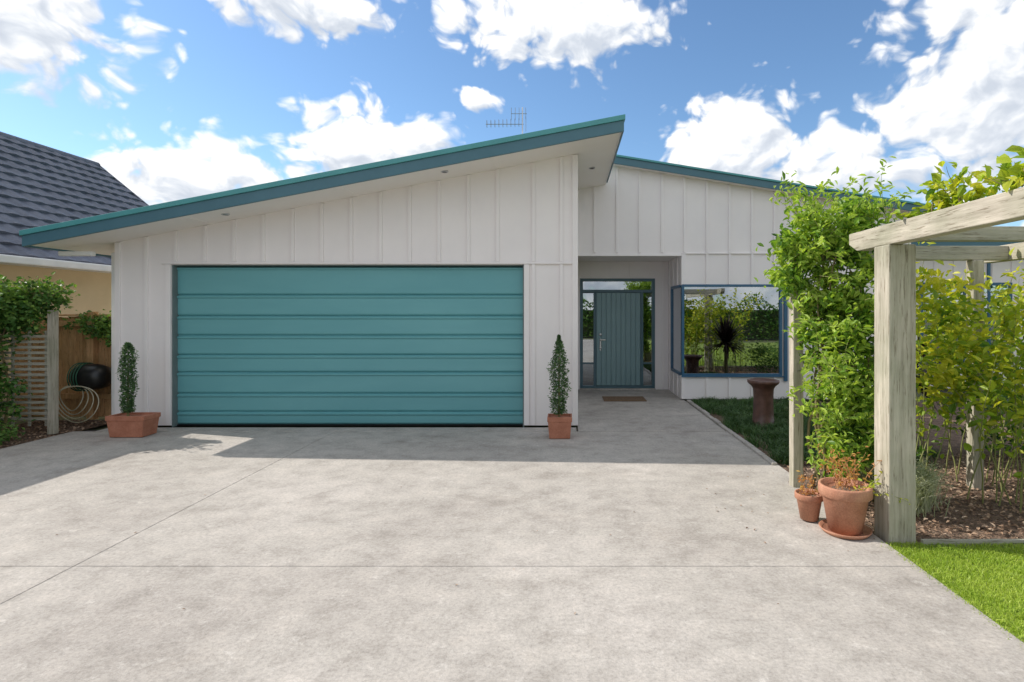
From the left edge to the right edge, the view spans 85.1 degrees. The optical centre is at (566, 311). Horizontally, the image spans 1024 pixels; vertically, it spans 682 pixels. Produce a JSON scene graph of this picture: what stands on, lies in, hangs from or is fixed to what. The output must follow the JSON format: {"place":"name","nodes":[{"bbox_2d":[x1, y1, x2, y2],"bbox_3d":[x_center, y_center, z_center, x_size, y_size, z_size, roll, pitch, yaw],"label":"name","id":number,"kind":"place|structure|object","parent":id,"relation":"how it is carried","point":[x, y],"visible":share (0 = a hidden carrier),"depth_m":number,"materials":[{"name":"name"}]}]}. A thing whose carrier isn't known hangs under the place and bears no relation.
{"place":"outdoors","nodes":[
{"label":"outdoors","id":0,"kind":"place"},
{"bbox_2d":[0,427,1023,681],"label":"driveway","id":1,"kind":"structure","parent":0,"point":[332,553],"depth_m":3.46,"materials":[{"name":"concrete"}]},
{"bbox_2d":[105,342,160,436],"bbox_3d":[-5.590,0.990,7.160,0.490,1.209,0.300,0,0,0],"label":"potted conifer","id":2,"kind":"object","parent":1,"relation":"on","point":[128,421],"visible":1,"depth_m":7.11,"materials":[{"name":"plant"}]},
{"bbox_2d":[547,334,571,438],"bbox_3d":[-0.098,0.940,7.070,0.336,1.308,0.321,0,0,0],"label":"potted conifer","id":3,"kind":"object","parent":1,"relation":"on","point":[559,420],"visible":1,"depth_m":7.02,"materials":[{"name":"plant"}]},
{"bbox_2d":[794,470,822,521],"bbox_3d":[1.853,1.406,4.250,0.210,0.365,0.234,0,0,35],"label":"terracotta pot","id":4,"kind":"object","parent":1,"relation":"on","point":[809,501],"visible":0.98,"depth_m":4.20,"materials":[{"name":"ceramic"}]},
{"bbox_2d":[817,443,909,539],"bbox_3d":[2.126,1.277,4.002,0.517,0.639,0.546,0,0,-29],"label":"terracotta pot","id":5,"kind":"object","parent":1,"relation":"on","point":[847,499],"visible":0.98,"depth_m":3.94,"materials":[{"name":"ceramic"}]},
{"bbox_2d":[0,389,1023,547],"bbox_3d":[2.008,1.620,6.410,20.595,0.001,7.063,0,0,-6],"label":"garden bed","id":6,"kind":"object","parent":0,"point":[955,438],"depth_m":5.17,"materials":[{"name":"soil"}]},
{"bbox_2d":[0,415,35,444],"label":"border plants","id":7,"kind":"object","parent":6,"relation":"on","point":[4,432],"visible":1,"depth_m":6.72,"materials":[{"name":"green plant"}]},
{"bbox_2d":[0,310,58,433],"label":"garden trellis","id":8,"kind":"object","parent":6,"relation":"on","point":[51,375],"visible":0.88,"depth_m":7.25,"materials":[{"name":"beige wood"}]},
{"bbox_2d":[0,419,105,448],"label":"bark chips","id":9,"kind":"object","parent":6,"relation":"on","point":[73,429],"visible":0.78,"depth_m":7.62,"materials":[{"name":"brown wood"}]},
{"bbox_2d":[0,264,110,416],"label":"walls","id":10,"kind":"structure","parent":6,"relation":"on","point":[93,289],"depth_m":9.45,"materials":[{"name":"beige paint"}]},
{"bbox_2d":[0,135,147,264],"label":"tiled roof","id":11,"kind":"structure","parent":10,"relation":"on","point":[39,187],"depth_m":10.41,"materials":[{"name":"tile"}]},
{"bbox_2d":[0,131,100,165],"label":"ridge tiles","id":12,"kind":"object","parent":11,"relation":"attached to","point":[9,136],"visible":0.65,"depth_m":11.89,"materials":[{"name":"grey tile"}]},
{"bbox_2d":[100,166,148,205],"bbox_3d":[-9.550,-2.140,13.205,3.300,2.820,0.050,0,0,0],"label":"barge board","id":13,"kind":"object","parent":11,"relation":"attached to","point":[134,194],"visible":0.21,"depth_m":13.19,"materials":[{"name":"metal"}]},
{"bbox_2d":[0,271,110,434],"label":"ivy hedge","id":14,"kind":"object","parent":6,"relation":"on","point":[23,305],"visible":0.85,"depth_m":7.17,"materials":[{"name":"green plant"}]},
{"bbox_2d":[10,312,110,419],"bbox_3d":[-7.265,0.800,8.270,2.070,1.600,0.140,0,0,0],"label":"timber fence","id":15,"kind":"object","parent":6,"relation":"on","point":[75,346],"visible":0.37,"depth_m":8.30,"materials":[{"name":"brown wood"}]},
{"bbox_2d":[59,362,110,422],"bbox_3d":[-6.900,1.150,8.017,0.634,0.833,0.487,0,0,0],"label":"hose reel","id":16,"kind":"object","parent":6,"relation":"on","point":[87,377],"visible":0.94,"depth_m":7.86,"materials":[{"name":"black plastic"}]},
{"bbox_2d":[583,281,829,399],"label":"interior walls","id":17,"kind":"structure","parent":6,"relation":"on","point":[651,281],"depth_m":12.60,"materials":[{"name":"paint"}]},
{"bbox_2d":[687,400,776,464],"bbox_3d":[2.172,1.632,7.845,0.074,0.135,4.130,0,0,0],"label":"garden edging","id":18,"kind":"object","parent":6,"relation":"on","point":[764,456],"visible":0.43,"depth_m":7.12,"materials":[{"name":"concrete"}]},
{"bbox_2d":[747,378,779,427],"bbox_3d":[2.760,1.282,7.800,0.430,0.655,0.430,0,0,0],"label":"bird bath","id":19,"kind":"object","parent":6,"relation":"on","point":[763,405],"visible":0.89,"depth_m":7.68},
{"bbox_2d":[692,396,941,465],"bbox_3d":[3.241,1.557,7.851,2.348,0.126,4.494,0,0,0],"label":"mondo grass bed","id":20,"kind":"object","parent":6,"relation":"on","point":[734,412],"visible":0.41,"depth_m":7.59,"materials":[{"name":"green plant"}]},
{"bbox_2d":[754,156,935,489],"bbox_3d":[2.408,0.167,4.842,1.482,2.877,1.399,0,0,0],"label":"climbing vine","id":21,"kind":"object","parent":6,"relation":"on","point":[844,327],"visible":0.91,"depth_m":4.70,"materials":[{"name":"green plant"}]},
{"bbox_2d":[771,453,1023,538],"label":"bark chips","id":22,"kind":"object","parent":6,"relation":"on","point":[990,528],"visible":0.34,"depth_m":4.60,"materials":[{"name":"brown wood"}]},
{"bbox_2d":[789,187,1023,547],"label":"pergola","id":23,"kind":"object","parent":6,"relation":"on","point":[895,256],"visible":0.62,"depth_m":3.86,"materials":[{"name":"beige wood"}]},
{"bbox_2d":[890,145,1023,219],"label":"grape vine","id":24,"kind":"object","parent":23,"relation":"on","point":[940,199],"visible":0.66,"depth_m":3.31,"materials":[{"name":"green plant"}]},
{"bbox_2d":[858,452,957,517],"bbox_3d":[2.808,1.388,4.687,1.062,0.424,1.174,0,0,0],"label":"lavender plant","id":25,"kind":"object","parent":6,"relation":"on","point":[926,485],"visible":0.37,"depth_m":4.43,"materials":[{"name":"green plant"}]},
{"bbox_2d":[856,332,965,410],"bbox_3d":[3.879,0.807,6.379,1.649,1.626,1.619,0,0,0],"label":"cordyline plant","id":26,"kind":"object","parent":6,"relation":"on","point":[925,372],"visible":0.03,"depth_m":6.12,"materials":[{"name":"green plant"}]},
{"bbox_2d":[857,242,1023,512],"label":"hedge","id":27,"kind":"object","parent":6,"relation":"on","point":[946,372],"visible":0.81,"depth_m":4.76,"materials":[{"name":"green plant"}]},
{"bbox_2d":[921,539,1023,547],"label":"timber edging","id":28,"kind":"object","parent":6,"relation":"on","point":[958,541],"visible":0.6,"depth_m":3.83,"materials":[{"name":"grey wood"}]},
{"bbox_2d":[937,383,1023,456],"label":"green shrub","id":29,"kind":"object","parent":6,"relation":"on","point":[1006,422],"visible":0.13,"depth_m":6.16,"materials":[{"name":"green plant"}]},
{"bbox_2d":[0,0,1023,225],"label":"sky","id":30,"kind":"structure","parent":0,"point":[174,99],"materials":[{"name":"blue"}]},
{"bbox_2d":[120,154,1023,424],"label":"walls","id":31,"kind":"structure","parent":0,"point":[515,213],"depth_m":7.68,"materials":[{"name":"white wood"}]},
{"bbox_2d":[58,251,114,414],"bbox_3d":[-6.500,0.365,7.575,0.480,2.370,0.450,0,0,0],"label":"downpipe","id":32,"kind":"object","parent":31,"relation":"attached to","point":[76,253],"visible":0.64,"depth_m":7.72,"materials":[{"name":"white paint"}]},
{"bbox_2d":[172,265,524,426],"bbox_3d":[-3.031,0.475,7.763,4.878,2.249,0.155,0,0,0],"label":"door jamb","id":33,"kind":"object","parent":31,"relation":"attached to","point":[175,354],"depth_m":7.70,"materials":[{"name":"teal metal"}]},
{"bbox_2d":[177,266,522,423],"bbox_3d":[-3.031,0.473,7.792,4.838,2.214,0.067,0,0,0],"label":"garage door","id":34,"kind":"structure","parent":33,"relation":"attached to","point":[350,344],"depth_m":7.78,"materials":[{"name":"paint"}]},
{"bbox_2d":[177,424,522,425],"bbox_3d":[-3.031,1.588,7.780,4.838,0.016,0.040,0,0,0],"label":"door seal","id":35,"kind":"object","parent":34,"relation":"attached to","point":[349,424],"depth_m":7.76,"materials":[{"name":"black rubber"}]},
{"bbox_2d":[32,132,910,255],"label":"soffit","id":36,"kind":"structure","parent":31,"relation":"attached to","point":[598,153],"depth_m":7.44,"materials":[{"name":"paint"}]},
{"bbox_2d":[22,120,1019,256],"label":"fascia","id":37,"kind":"structure","parent":31,"relation":"attached to","point":[29,240],"depth_m":6.99,"materials":[{"name":"paint"}]},
{"bbox_2d":[19,114,924,235],"bbox_3d":[2.237,-1.898,11.633,18.225,1.887,9.335,0,0,0],"label":"roof flashing","id":38,"kind":"object","parent":37,"relation":"attached to","point":[321,175],"visible":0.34,"depth_m":6.96,"materials":[{"name":"teal metal"}]},
{"bbox_2d":[486,107,526,133],"bbox_3d":[-1.090,-2.915,10.000,0.740,1.530,0.060,0,0,0],"label":"tv antenna","id":39,"kind":"object","parent":38,"relation":"on","point":[522,113],"visible":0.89,"depth_m":10.00,"materials":[{"name":"metal"}]},
{"bbox_2d":[115,155,1012,424],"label":"battens","id":40,"kind":"object","parent":31,"relation":"attached to","point":[575,255],"visible":0.76,"depth_m":7.65,"materials":[{"name":"white wood"}]},
{"bbox_2d":[580,278,654,387],"bbox_3d":[1.040,0.450,11.430,1.540,2.260,0.080,0,0,0],"label":"entry frame","id":41,"kind":"object","parent":31,"relation":"attached to","point":[582,291],"visible":0.97,"depth_m":11.39,"materials":[{"name":"blue metal"}]},
{"bbox_2d":[596,293,640,384],"bbox_3d":[1.060,0.565,11.434,0.916,1.906,0.052,0,0,0],"label":"entry door","id":42,"kind":"structure","parent":41,"relation":"in","point":[618,328],"depth_m":11.41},
{"bbox_2d":[578,256,677,260],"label":"entry ceiling","id":43,"kind":"structure","parent":31,"relation":"attached to","point":[624,258],"depth_m":10.79,"materials":[{"name":"paint"}]},
{"bbox_2d":[671,263,1011,380],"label":"window frames","id":44,"kind":"structure","parent":31,"relation":"attached to","point":[785,343],"depth_m":9.97,"materials":[{"name":"blue metal"}]},
{"bbox_2d":[583,282,1008,384],"bbox_3d":[4.735,0.450,10.743,8.810,2.140,1.486,0,0,0],"label":"window glass","id":45,"kind":"object","parent":44,"relation":"in","point":[731,330],"visible":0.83,"depth_m":10.00,"materials":[{"name":"clear glass"}]},
{"bbox_2d":[577,389,724,430],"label":"entry path","id":46,"kind":"structure","parent":0,"point":[663,410],"depth_m":8.70,"materials":[{"name":"concrete"}]},
{"bbox_2d":[580,388,655,389],"bbox_3d":[1.040,1.585,11.345,1.540,0.030,0.090,0,0,0],"label":"threshold","id":47,"kind":"object","parent":46,"relation":"on","point":[617,389],"visible":1,"depth_m":11.30,"materials":[{"name":"concrete"}]},
{"bbox_2d":[602,396,646,400],"bbox_3d":[1.040,1.587,10.100,0.760,0.017,0.500,0,0,0],"label":"doormat","id":48,"kind":"object","parent":46,"relation":"on","point":[623,398],"visible":1,"depth_m":10.08,"materials":[{"name":"brown fabric"}]},
{"bbox_2d":[881,541,1023,650],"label":"lawn","id":49,"kind":"structure","parent":0,"point":[987,579],"depth_m":3.41,"materials":[{"name":"plant"}]},
{"bbox_3d":[-8.130,-0.715,4.600,0.420,0.030,17.200,0,0,0],"label":"eave soffit","id":50,"kind":"object","parent":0,"visible":0},
{"bbox_2d":[0,254,110,272],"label":"gutter","id":51,"kind":"object","parent":50,"relation":"on","point":[40,262],"depth_m":8.42,"materials":[{"name":"white paint"}]}
]}

